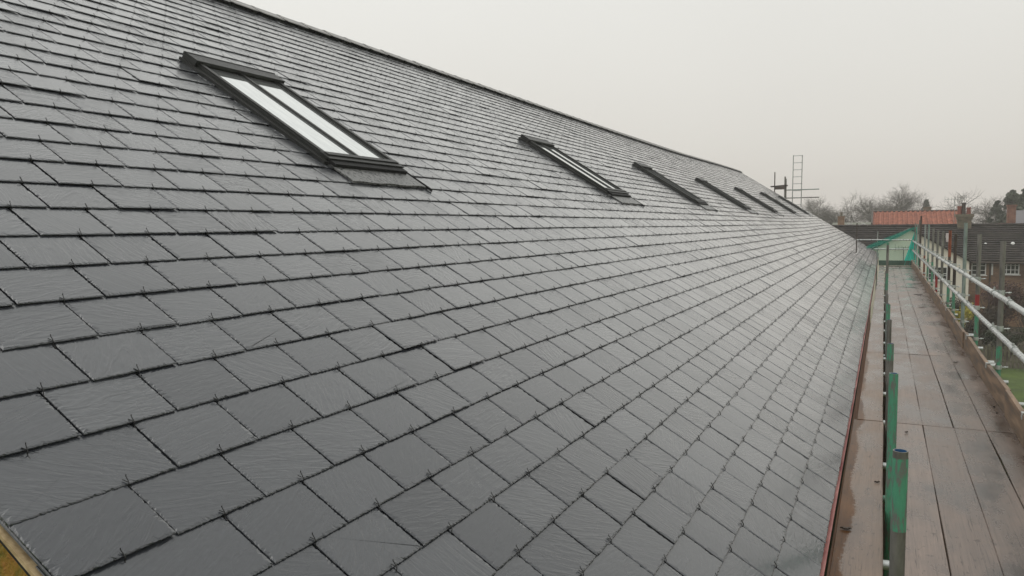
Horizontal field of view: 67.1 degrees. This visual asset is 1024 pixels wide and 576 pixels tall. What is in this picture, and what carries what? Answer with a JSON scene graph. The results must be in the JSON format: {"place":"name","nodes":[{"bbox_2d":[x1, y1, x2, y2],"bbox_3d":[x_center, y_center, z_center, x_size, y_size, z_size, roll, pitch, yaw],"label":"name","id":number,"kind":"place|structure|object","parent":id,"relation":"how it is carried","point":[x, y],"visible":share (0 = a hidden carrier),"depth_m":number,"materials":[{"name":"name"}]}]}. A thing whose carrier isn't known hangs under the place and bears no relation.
{"place":"outdoors","nodes":[
{"label":"outdoors","id":0,"kind":"place"},
{"bbox_2d":[237,0,1023,223],"label":"sky","id":1,"kind":"structure","parent":0,"point":[875,97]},
{"bbox_2d":[832,195,973,322],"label":"cream gabled house","id":2,"kind":"structure","parent":0,"point":[962,216],"depth_m":46.59,"materials":[{"name":"paint"}]},
{"bbox_2d":[928,267,947,280],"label":"window","id":3,"kind":"structure","parent":2,"relation":"in","point":[939,268],"depth_m":44.65,"materials":[{"name":"glass"}]},
{"bbox_2d":[871,207,956,224],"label":"red roofed house","id":4,"kind":"structure","parent":0,"point":[928,215],"depth_m":68.33,"materials":[{"name":"tile"}]},
{"bbox_2d":[870,323,1023,408],"bbox_3d":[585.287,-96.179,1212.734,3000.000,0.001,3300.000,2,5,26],"label":"ground","id":5,"kind":"structure","parent":0,"point":[1014,377],"depth_m":29.35,"materials":[{"name":"green plant"}]},
{"bbox_2d":[0,0,878,575],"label":"slate roofed barn","id":6,"kind":"structure","parent":5,"relation":"on","point":[282,296],"depth_m":3.80,"materials":[{"name":"stone"}]},
{"bbox_2d":[179,51,432,191],"bbox_3d":[-1.573,-1.273,5.953,1.617,1.066,0.991,2,5,26],"label":"roof window","id":7,"kind":"structure","parent":6,"relation":"in","point":[264,93],"depth_m":5.85,"materials":[{"name":"black glass"}]},
{"bbox_2d":[519,134,644,206],"bbox_3d":[1.035,-1.724,11.361,1.616,1.067,0.991,2,5,26],"label":"roof window","id":8,"kind":"structure","parent":6,"relation":"in","point":[545,147],"depth_m":11.22,"materials":[{"name":"black metal"}]},
{"bbox_2d":[633,162,717,211],"bbox_3d":[3.476,-2.152,16.416,1.615,1.068,0.991,2,5,26],"label":"roof window","id":9,"kind":"structure","parent":6,"relation":"in","point":[645,168],"depth_m":16.25,"materials":[{"name":"black metal"}]},
{"bbox_2d":[695,177,758,214],"bbox_3d":[6.074,-2.600,21.806,1.618,1.065,0.991,2,5,26],"label":"roof window","id":10,"kind":"structure","parent":6,"relation":"in","point":[704,182],"depth_m":21.61,"materials":[{"name":"black metal"}]},
{"bbox_2d":[734,187,783,215],"bbox_3d":[8.782,-3.073,27.418,1.615,1.073,0.991,2,5,26],"label":"roof window","id":11,"kind":"structure","parent":6,"relation":"in","point":[739,189],"depth_m":27.23,"materials":[{"name":"black metal"}]},
{"bbox_2d":[760,192,799,215],"bbox_3d":[11.451,-3.581,32.880,1.608,1.088,0.991,2,5,26],"label":"roof window","id":12,"kind":"structure","parent":6,"relation":"in","point":[765,194],"depth_m":32.66,"materials":[{"name":"black metal"}]},
{"bbox_2d":[778,195,811,215],"bbox_3d":[14.069,-4.061,38.257,1.602,1.090,0.991,2,5,26],"label":"roof window","id":13,"kind":"structure","parent":6,"relation":"in","point":[781,197],"depth_m":37.99,"materials":[{"name":"black metal"}]},
{"bbox_2d":[792,155,802,205],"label":"ladder","id":14,"kind":"object","parent":5,"relation":"on","point":[797,183],"visible":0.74,"depth_m":44.22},
{"bbox_2d":[799,196,837,221],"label":"bare tree","id":15,"kind":"object","parent":5,"relation":"on","point":[815,210],"visible":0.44,"depth_m":120.12,"materials":[{"name":"grey plant"}]},
{"bbox_2d":[816,192,881,224],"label":"bare tree","id":16,"kind":"object","parent":5,"relation":"on","point":[831,219],"visible":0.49,"depth_m":94.40,"materials":[{"name":"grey plant"}]},
{"bbox_2d":[832,212,870,225],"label":"bungalow","id":17,"kind":"object","parent":5,"relation":"on","point":[841,219],"visible":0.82,"depth_m":54.56,"materials":[{"name":"brown brick"}]},
{"bbox_2d":[856,223,857,251],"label":"scaffold post","id":18,"kind":"object","parent":5,"relation":"on","point":[856,235],"visible":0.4,"depth_m":30.68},
{"bbox_2d":[857,239,913,240],"bbox_3d":[14.667,-1.882,30.168,2.180,0.047,0.047,2,5,26],"label":"end rail","id":19,"kind":"object","parent":18,"relation":"attached to","point":[881,239],"visible":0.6,"depth_m":30.27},
{"bbox_2d":[875,231,877,291],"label":"scaffold post","id":20,"kind":"object","parent":5,"relation":"on","point":[876,260],"visible":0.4,"depth_m":30.44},
{"bbox_2d":[866,227,916,264],"bbox_3d":[14.819,-1.645,30.116,1.790,1.506,0.153,2,5,26],"label":"debris net","id":21,"kind":"object","parent":20,"relation":"hanging from","point":[909,255],"visible":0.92,"depth_m":29.89,"materials":[{"name":"teal"}]},
{"bbox_2d":[879,260,910,265],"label":"end board","id":22,"kind":"object","parent":21,"relation":"attached to","point":[896,262],"visible":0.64,"depth_m":30.02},
{"bbox_2d":[883,243,888,361],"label":"scaffold post","id":23,"kind":"object","parent":5,"relation":"on","point":[887,268],"visible":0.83,"depth_m":15.29,"materials":[{"name":"metal"}]},
{"bbox_3d":[7.914,0.414,16.204,0.047,0.047,30.900,2,5,26],"label":"ledger tube","id":24,"kind":"object","parent":23,"relation":"attached to","visible":0},
{"bbox_2d":[883,560,888,569],"bbox_3d":[2.360,1.415,3.679,1.400,0.048,0.048,2,5,26],"label":"transom tube","id":25,"kind":"object","parent":24,"relation":"on","point":[885,564],"depth_m":3.89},
{"bbox_2d":[829,419,883,575],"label":"scaffold board","id":26,"kind":"object","parent":25,"relation":"on","point":[858,549],"visible":1,"depth_m":4.50,"materials":[{"name":"wood"}]},
{"bbox_2d":[896,423,949,575],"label":"scaffold board","id":27,"kind":"object","parent":25,"relation":"on","point":[925,552],"visible":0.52,"depth_m":4.39,"materials":[{"name":"wood"}]},
{"bbox_2d":[923,425,1003,575],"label":"scaffold board","id":28,"kind":"object","parent":25,"relation":"on","point":[969,547],"visible":0.91,"depth_m":4.44,"materials":[{"name":"wood"}]},
{"bbox_2d":[883,294,888,377],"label":"scaffold post","id":29,"kind":"object","parent":5,"relation":"on","point":[886,298],"visible":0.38,"depth_m":13.55,"materials":[{"name":"green"}]},
{"bbox_2d":[883,304,889,428],"bbox_3d":[4.824,2.683,10.036,0.049,4.965,0.049,2,5,26],"label":"scaffold post","id":30,"kind":"object","parent":5,"relation":"on","point":[887,311],"visible":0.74,"depth_m":9.87,"materials":[{"name":"metal"}]},
{"bbox_2d":[858,196,915,221],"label":"bare tree","id":31,"kind":"object","parent":5,"relation":"on","point":[876,209],"visible":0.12,"depth_m":107.77,"materials":[{"name":"grey plant"}]},
{"bbox_2d":[883,319,891,476],"bbox_3d":[3.956,2.820,8.239,0.048,4.995,0.048,2,5,26],"label":"scaffold post","id":32,"kind":"object","parent":5,"relation":"on","point":[888,330],"visible":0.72,"depth_m":8.06,"materials":[{"name":"green"}]},
{"bbox_2d":[883,343,893,557],"bbox_3d":[3.089,2.954,6.442,0.049,5.028,0.049,2,5,26],"label":"scaffold post","id":33,"kind":"object","parent":5,"relation":"on","point":[890,353],"visible":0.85,"depth_m":6.27,"materials":[{"name":"metal"}]},
{"bbox_2d":[883,372,897,575],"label":"scaffold post","id":34,"kind":"object","parent":5,"relation":"on","point":[892,411],"visible":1,"depth_m":4.46,"materials":[{"name":"metal"}]},
{"bbox_2d":[849,182,937,221],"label":"bare tree","id":35,"kind":"object","parent":5,"relation":"on","point":[908,200],"visible":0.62,"depth_m":97.02,"materials":[{"name":"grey plant"}]},
{"bbox_2d":[889,449,908,575],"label":"scaffold post","id":36,"kind":"object","parent":5,"relation":"on","point":[899,489],"visible":1,"depth_m":2.64,"materials":[{"name":"metal"}]},
{"bbox_2d":[915,224,917,265],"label":"scaffold post","id":37,"kind":"object","parent":5,"relation":"on","point":[916,263],"visible":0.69,"depth_m":27.60,"materials":[{"name":"green"}]},
{"bbox_2d":[916,220,921,267],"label":"scaffold post","id":38,"kind":"object","parent":5,"relation":"on","point":[919,243],"visible":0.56,"depth_m":25.98,"materials":[{"name":"metal"}]},
{"bbox_2d":[916,216,922,268],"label":"scaffold post","id":39,"kind":"object","parent":5,"relation":"on","point":[920,255],"visible":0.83,"depth_m":24.98,"materials":[{"name":"grey"}]},
{"bbox_2d":[921,225,926,275],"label":"scaffold post","id":40,"kind":"object","parent":5,"relation":"on","point":[924,259],"visible":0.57,"depth_m":22.30,"materials":[{"name":"grey"}]},
{"bbox_2d":[924,224,930,280],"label":"scaffold post","id":41,"kind":"object","parent":5,"relation":"on","point":[928,262],"visible":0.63,"depth_m":20.51,"materials":[{"name":"grey metal"}]},
{"bbox_2d":[926,228,935,286],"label":"scaffold post","id":42,"kind":"object","parent":5,"relation":"on","point":[932,256],"visible":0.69,"depth_m":18.63,"materials":[{"name":"metal"}]},
{"bbox_2d":[930,231,940,291],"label":"scaffold post","id":43,"kind":"object","parent":5,"relation":"on","point":[936,270],"visible":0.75,"depth_m":17.01,"materials":[{"name":"grey metal"}]},
{"bbox_2d":[936,231,946,297],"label":"scaffold post","id":44,"kind":"object","parent":5,"relation":"on","point":[942,263],"visible":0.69,"depth_m":15.53,"materials":[{"name":"green"}]},
{"bbox_2d":[941,230,952,306],"bbox_3d":[7.874,1.886,14.064,0.196,5.855,0.062,2,5,26],"label":"scaffold post","id":45,"kind":"object","parent":5,"relation":"on","point":[948,280],"visible":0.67,"depth_m":13.87,"materials":[{"name":"metal"}]},
{"bbox_2d":[945,234,960,315],"bbox_3d":[7.354,2.000,12.988,0.196,5.810,0.062,2,5,26],"label":"scaffold post","id":46,"kind":"object","parent":5,"relation":"on","point":[953,285],"visible":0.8,"depth_m":12.79,"materials":[{"name":"metal"}]},
{"bbox_2d":[954,223,970,328],"bbox_3d":[6.617,2.038,11.455,0.196,5.990,0.062,2,5,26],"label":"scaffold post","id":47,"kind":"object","parent":5,"relation":"on","point":[963,295],"visible":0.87,"depth_m":11.26,"materials":[{"name":"green"}]},
{"bbox_2d":[936,254,963,273],"bbox_3d":[7.494,-0.420,13.252,0.062,0.104,6.156,2,5,26],"label":"guard rail","id":48,"kind":"object","parent":47,"relation":"attached to","point":[951,266],"visible":0.84,"depth_m":12.50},
{"bbox_2d":[940,276,965,303],"bbox_3d":[7.042,0.018,12.337,0.062,0.104,5.056,2,5,26],"label":"guard rail","id":49,"kind":"object","parent":47,"relation":"attached to","point":[955,292],"visible":0.89,"depth_m":11.89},
{"bbox_2d":[937,186,1004,223],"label":"bare tree","id":50,"kind":"object","parent":5,"relation":"on","point":[985,212],"visible":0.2,"depth_m":80.99,"materials":[{"name":"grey plant"}]},
{"bbox_2d":[965,234,985,345],"bbox_3d":[5.815,2.248,9.799,0.196,5.850,0.062,2,5,26],"label":"scaffold post","id":51,"kind":"object","parent":5,"relation":"on","point":[977,307],"visible":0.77,"depth_m":9.60,"materials":[{"name":"metal"}]},
{"bbox_2d":[966,195,1004,223],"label":"bare tree","id":52,"kind":"object","parent":5,"relation":"on","point":[980,211],"visible":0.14,"depth_m":80.19,"materials":[{"name":"grey plant"}]},
{"bbox_2d":[986,200,1001,222],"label":"conifer tree","id":53,"kind":"object","parent":5,"relation":"on","point":[996,208],"visible":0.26,"depth_m":71.23,"materials":[{"name":"green plant"}]},
{"bbox_2d":[965,327,1023,368],"bbox_3d":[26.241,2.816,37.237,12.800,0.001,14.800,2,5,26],"label":"picket fence","id":54,"kind":"object","parent":5,"relation":"on","point":[980,344],"depth_m":36.70,"materials":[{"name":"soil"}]},
{"bbox_2d":[942,297,973,321],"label":"shrub","id":55,"kind":"object","parent":54,"relation":"on","point":[957,305],"visible":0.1,"depth_m":41.14,"materials":[{"name":"green plant"}]},
{"bbox_2d":[950,303,973,332],"bbox_3d":[21.159,1.758,36.737,1.752,2.270,1.285,9,10,64],"label":"shrub","id":56,"kind":"object","parent":54,"relation":"on","point":[968,313],"visible":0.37,"depth_m":36.34,"materials":[{"name":"yellow plant"}]},
{"bbox_2d":[964,304,1013,343],"bbox_3d":[23.319,1.751,37.906,1.863,2.062,1.934,0,5,8],"label":"shrub","id":57,"kind":"object","parent":54,"relation":"on","point":[990,315],"visible":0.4,"depth_m":37.49,"materials":[{"name":"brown plant"}]},
{"bbox_2d":[980,280,1023,323],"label":"shrub","id":58,"kind":"object","parent":54,"relation":"on","point":[1013,295],"visible":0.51,"depth_m":39.64,"materials":[{"name":"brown plant"}]},
{"bbox_2d":[981,327,1023,354],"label":"shrub","id":59,"kind":"object","parent":54,"relation":"on","point":[1012,339],"visible":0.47,"depth_m":34.88,"materials":[{"name":"green plant"}]},
{"bbox_2d":[967,223,1023,326],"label":"brick house","id":60,"kind":"structure","parent":5,"relation":"on","point":[994,235],"depth_m":44.89,"materials":[{"name":"brick"}]},
{"bbox_2d":[970,263,986,275],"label":"window","id":61,"kind":"structure","parent":60,"relation":"in","point":[973,266],"depth_m":44.69,"materials":[{"name":"white paint"}]},
{"bbox_2d":[1005,264,1020,275],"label":"window","id":62,"kind":"structure","parent":60,"relation":"in","point":[1010,269],"depth_m":44.02,"materials":[{"name":"white paint"}]},
{"bbox_2d":[985,241,1011,376],"bbox_3d":[4.892,2.429,7.888,0.196,5.810,0.062,2,5,26],"label":"scaffold post","id":63,"kind":"object","parent":5,"relation":"on","point":[999,327],"visible":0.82,"depth_m":7.69,"materials":[{"name":"metal"}]},
{"bbox_2d":[962,270,1006,302],"bbox_3d":[5.272,-0.033,8.649,0.062,0.104,4.206,2,5,26],"label":"guard rail","id":64,"kind":"object","parent":63,"relation":"attached to","point":[1001,297],"visible":0.92,"depth_m":8.26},
{"bbox_2d":[965,300,1011,347],"bbox_3d":[5.091,0.358,8.296,0.062,0.104,4.056,2,5,26],"label":"guard rail","id":65,"kind":"object","parent":63,"relation":"attached to","point":[1001,337],"visible":0.88,"depth_m":7.90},
{"bbox_2d":[978,344,1023,368],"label":"picket fence","id":66,"kind":"object","parent":5,"relation":"on","point":[1016,362],"visible":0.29,"depth_m":31.64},
{"bbox_2d":[997,190,1022,222],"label":"conifer tree","id":67,"kind":"object","parent":5,"relation":"on","point":[1010,198],"visible":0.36,"depth_m":67.23,"materials":[{"name":"green plant"}]},
{"bbox_2d":[1016,188,1023,209],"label":"conifer tree","id":68,"kind":"object","parent":5,"relation":"on","point":[1022,198],"visible":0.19,"depth_m":66.83,"materials":[{"name":"green plant"}]},
{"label":"scaffold post","id":69,"kind":"object","parent":5,"relation":"on","visible":0},
{"bbox_2d":[1005,297,1023,315],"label":"guard rail","id":70,"kind":"object","parent":69,"relation":"attached to","point":[1010,303],"visible":1,"depth_m":6.42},
{"bbox_2d":[1009,343,1023,362],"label":"guard rail","id":71,"kind":"object","parent":69,"relation":"attached to","point":[1015,350],"visible":1,"depth_m":6.27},
{"bbox_2d":[1006,205,1023,222],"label":"grey roofed house","id":72,"kind":"structure","parent":0,"point":[1013,215],"depth_m":51.19,"materials":[{"name":"red brick"}]},
{"bbox_3d":[4.719,1.000,8.597,1.374,0.048,0.048,2,5,26],"label":"transom tube","id":73,"kind":"object","parent":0,"visible":0},
{"bbox_2d":[857,352,882,421],"bbox_3d":[3.847,0.990,8.224,0.202,0.041,3.800,2,5,26],"label":"scaffold board","id":74,"kind":"object","parent":73,"relation":"on","point":[870,407],"visible":0.98,"depth_m":7.66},
{"bbox_2d":[893,354,921,424],"bbox_3d":[4.101,0.998,8.101,0.224,0.041,3.802,2,5,26],"label":"scaffold board","id":75,"kind":"object","parent":73,"relation":"on","point":[908,411],"visible":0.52,"depth_m":7.52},
{"bbox_2d":[930,355,985,430],"bbox_3d":[4.504,1.009,7.904,0.224,0.041,3.807,2,5,26],"label":"scaffold board","id":76,"kind":"object","parent":73,"relation":"on","point":[962,412],"visible":0.86,"depth_m":7.37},
{"bbox_2d":[950,356,1014,433],"bbox_3d":[4.722,1.010,7.838,0.227,0.041,3.878,2,5,26],"label":"scaffold board","id":77,"kind":"object","parent":73,"relation":"on","point":[983,400],"visible":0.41,"depth_m":7.25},
{"bbox_2d":[963,332,1010,411],"bbox_3d":[5.090,0.833,8.360,0.048,0.222,3.892,2,5,26],"label":"toe board","id":78,"kind":"object","parent":77,"relation":"on","point":[994,383],"visible":0.93,"depth_m":7.77,"materials":[{"name":"brown wood"}]},
{"bbox_3d":[5.813,0.810,10.848,1.387,0.048,0.048,2,5,26],"label":"transom tube","id":79,"kind":"object","parent":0,"visible":0},
{"bbox_2d":[867,318,883,352],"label":"scaffold board","id":80,"kind":"object","parent":79,"relation":"on","point":[875,341],"visible":0.97,"depth_m":11.30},
{"bbox_2d":[904,327,928,354],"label":"scaffold board","id":81,"kind":"object","parent":79,"relation":"on","point":[916,345],"visible":0.82,"depth_m":10.70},
{"bbox_2d":[920,328,948,356],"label":"scaffold board","id":82,"kind":"object","parent":79,"relation":"on","point":[934,344],"visible":0.84,"depth_m":10.66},
{"bbox_3d":[8.515,0.342,16.409,1.419,0.048,0.048,2,5,26],"label":"transom tube","id":83,"kind":"object","parent":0,"visible":0},
{"bbox_2d":[872,299,883,320],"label":"scaffold board","id":84,"kind":"object","parent":83,"relation":"on","point":[878,309],"visible":0.97,"depth_m":14.85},
{"bbox_2d":[897,287,910,301],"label":"scaffold board","id":85,"kind":"object","parent":83,"relation":"on","point":[903,294],"visible":0.87,"depth_m":17.88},
{"bbox_2d":[906,287,922,301],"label":"scaffold board","id":86,"kind":"object","parent":83,"relation":"on","point":[911,291],"visible":0.81,"depth_m":17.63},
{"bbox_3d":[9.274,0.205,18.036,1.370,0.048,0.048,2,5,26],"label":"transom tube","id":87,"kind":"object","parent":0,"visible":0},
{"bbox_2d":[875,286,883,298],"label":"scaffold board","id":88,"kind":"object","parent":87,"relation":"on","point":[879,293],"visible":0.95,"depth_m":18.46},
{"bbox_2d":[888,287,898,300],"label":"scaffold board","id":89,"kind":"object","parent":87,"relation":"on","point":[893,294],"visible":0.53,"depth_m":17.92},
{"bbox_2d":[916,287,932,301],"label":"scaffold board","id":90,"kind":"object","parent":87,"relation":"on","point":[925,297],"visible":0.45,"depth_m":17.60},
{"bbox_2d":[923,276,931,296],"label":"toe board","id":91,"kind":"object","parent":90,"relation":"on","point":[927,285],"visible":0.95,"depth_m":18.48,"materials":[{"name":"brown wood"}]},
{"bbox_3d":[11.109,-0.113,21.800,1.402,0.048,0.048,2,5,26],"label":"transom tube","id":92,"kind":"object","parent":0,"visible":0},
{"bbox_2d":[877,277,883,285],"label":"scaffold board","id":93,"kind":"object","parent":92,"relation":"on","point":[880,281],"visible":0.95,"depth_m":21.91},
{"bbox_2d":[888,277,895,286],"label":"scaffold board","id":94,"kind":"object","parent":92,"relation":"on","point":[891,282],"visible":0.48,"depth_m":21.52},
{"bbox_2d":[912,278,924,287],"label":"scaffold board","id":95,"kind":"object","parent":92,"relation":"on","point":[917,282],"visible":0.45,"depth_m":21.48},
{"bbox_2d":[917,269,923,283],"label":"toe board","id":96,"kind":"object","parent":95,"relation":"on","point":[920,275],"visible":0.95,"depth_m":22.21,"materials":[{"name":"brown wood"}]},
{"bbox_3d":[12.138,-0.295,23.961,1.376,0.048,0.048,2,5,26],"label":"transom tube","id":97,"kind":"object","parent":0,"visible":0},
{"bbox_2d":[894,274,905,286],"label":"scaffold board","id":98,"kind":"object","parent":97,"relation":"on","point":[899,281],"visible":0.9,"depth_m":22.23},
{"bbox_2d":[902,274,915,286],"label":"scaffold board","id":99,"kind":"object","parent":97,"relation":"on","point":[908,280],"visible":0.84,"depth_m":22.20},
{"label":"transom tube","id":100,"kind":"object","parent":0,"visible":0},
{"bbox_2d":[891,319,908,353],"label":"scaffold board","id":101,"kind":"object","parent":100,"relation":"on","point":[898,337],"visible":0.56,"depth_m":11.17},
{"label":"transom tube","id":102,"kind":"object","parent":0,"visible":0},
{"bbox_2d":[888,301,902,319],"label":"scaffold board","id":103,"kind":"object","parent":102,"relation":"on","point":[895,311],"visible":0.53,"depth_m":14.67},
{"bbox_2d":[899,301,919,327],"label":"scaffold board","id":104,"kind":"object","parent":102,"relation":"on","point":[909,318],"visible":0.89,"depth_m":13.86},
{"bbox_2d":[911,302,935,328],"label":"scaffold board","id":105,"kind":"object","parent":102,"relation":"on","point":[924,319],"visible":0.9,"depth_m":13.69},
{"bbox_2d":[923,302,944,320],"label":"scaffold board","id":106,"kind":"object","parent":102,"relation":"on","point":[934,312],"visible":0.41,"depth_m":14.40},
{"bbox_2d":[931,287,944,313],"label":"toe board","id":107,"kind":"object","parent":106,"relation":"on","point":[936,298],"visible":0.94,"depth_m":15.18,"materials":[{"name":"brown wood"}]},
{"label":"transom tube","id":108,"kind":"object","parent":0,"visible":0},
{"bbox_2d":[909,354,952,427],"bbox_3d":[4.299,1.004,8.003,0.224,0.041,3.806,2,5,26],"label":"scaffold board","id":109,"kind":"object","parent":108,"relation":"on","point":[932,406],"visible":0.83,"depth_m":7.46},
{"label":"transom tube","id":110,"kind":"object","parent":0,"visible":0},
{"bbox_2d":[893,266,900,273],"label":"scaffold board","id":111,"kind":"object","parent":110,"relation":"on","point":[896,270],"visible":0.83,"depth_m":26.96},
{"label":"transom tube","id":112,"kind":"object","parent":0,"visible":0},
{"bbox_2d":[954,428,1023,575],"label":"scaffold board","id":113,"kind":"object","parent":112,"relation":"on","point":[1002,508],"visible":0.8,"depth_m":4.63,"materials":[{"name":"wood"}]},
{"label":"transom tube","id":114,"kind":"object","parent":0,"visible":0},
{"bbox_2d":[899,266,908,273],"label":"scaffold board","id":115,"kind":"object","parent":114,"relation":"on","point":[903,269],"visible":0.84,"depth_m":26.96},
{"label":"transom tube","id":116,"kind":"object","parent":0,"visible":0},
{"bbox_2d":[987,431,1023,507],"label":"scaffold board","id":117,"kind":"object","parent":116,"relation":"on","point":[1009,448],"visible":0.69,"depth_m":5.46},
{"bbox_2d":[1004,390,1023,447],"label":"toe board","id":118,"kind":"object","parent":117,"relation":"on","point":[1013,408],"visible":1,"depth_m":6.10,"materials":[{"name":"brown wood"}]},
{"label":"transom tube","id":119,"kind":"object","parent":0,"visible":0},
{"bbox_2d":[933,321,967,355],"bbox_3d":[6.397,0.722,11.310,0.227,0.041,3.847,2,5,26],"label":"scaffold board","id":120,"kind":"object","parent":119,"relation":"on","point":[953,347],"visible":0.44,"depth_m":10.96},
{"bbox_2d":[942,304,965,348],"bbox_3d":[6.777,0.538,11.864,0.048,0.222,3.892,2,5,26],"label":"toe board","id":121,"kind":"object","parent":120,"relation":"on","point":[957,329],"visible":0.99,"depth_m":11.40,"materials":[{"name":"brown wood"}]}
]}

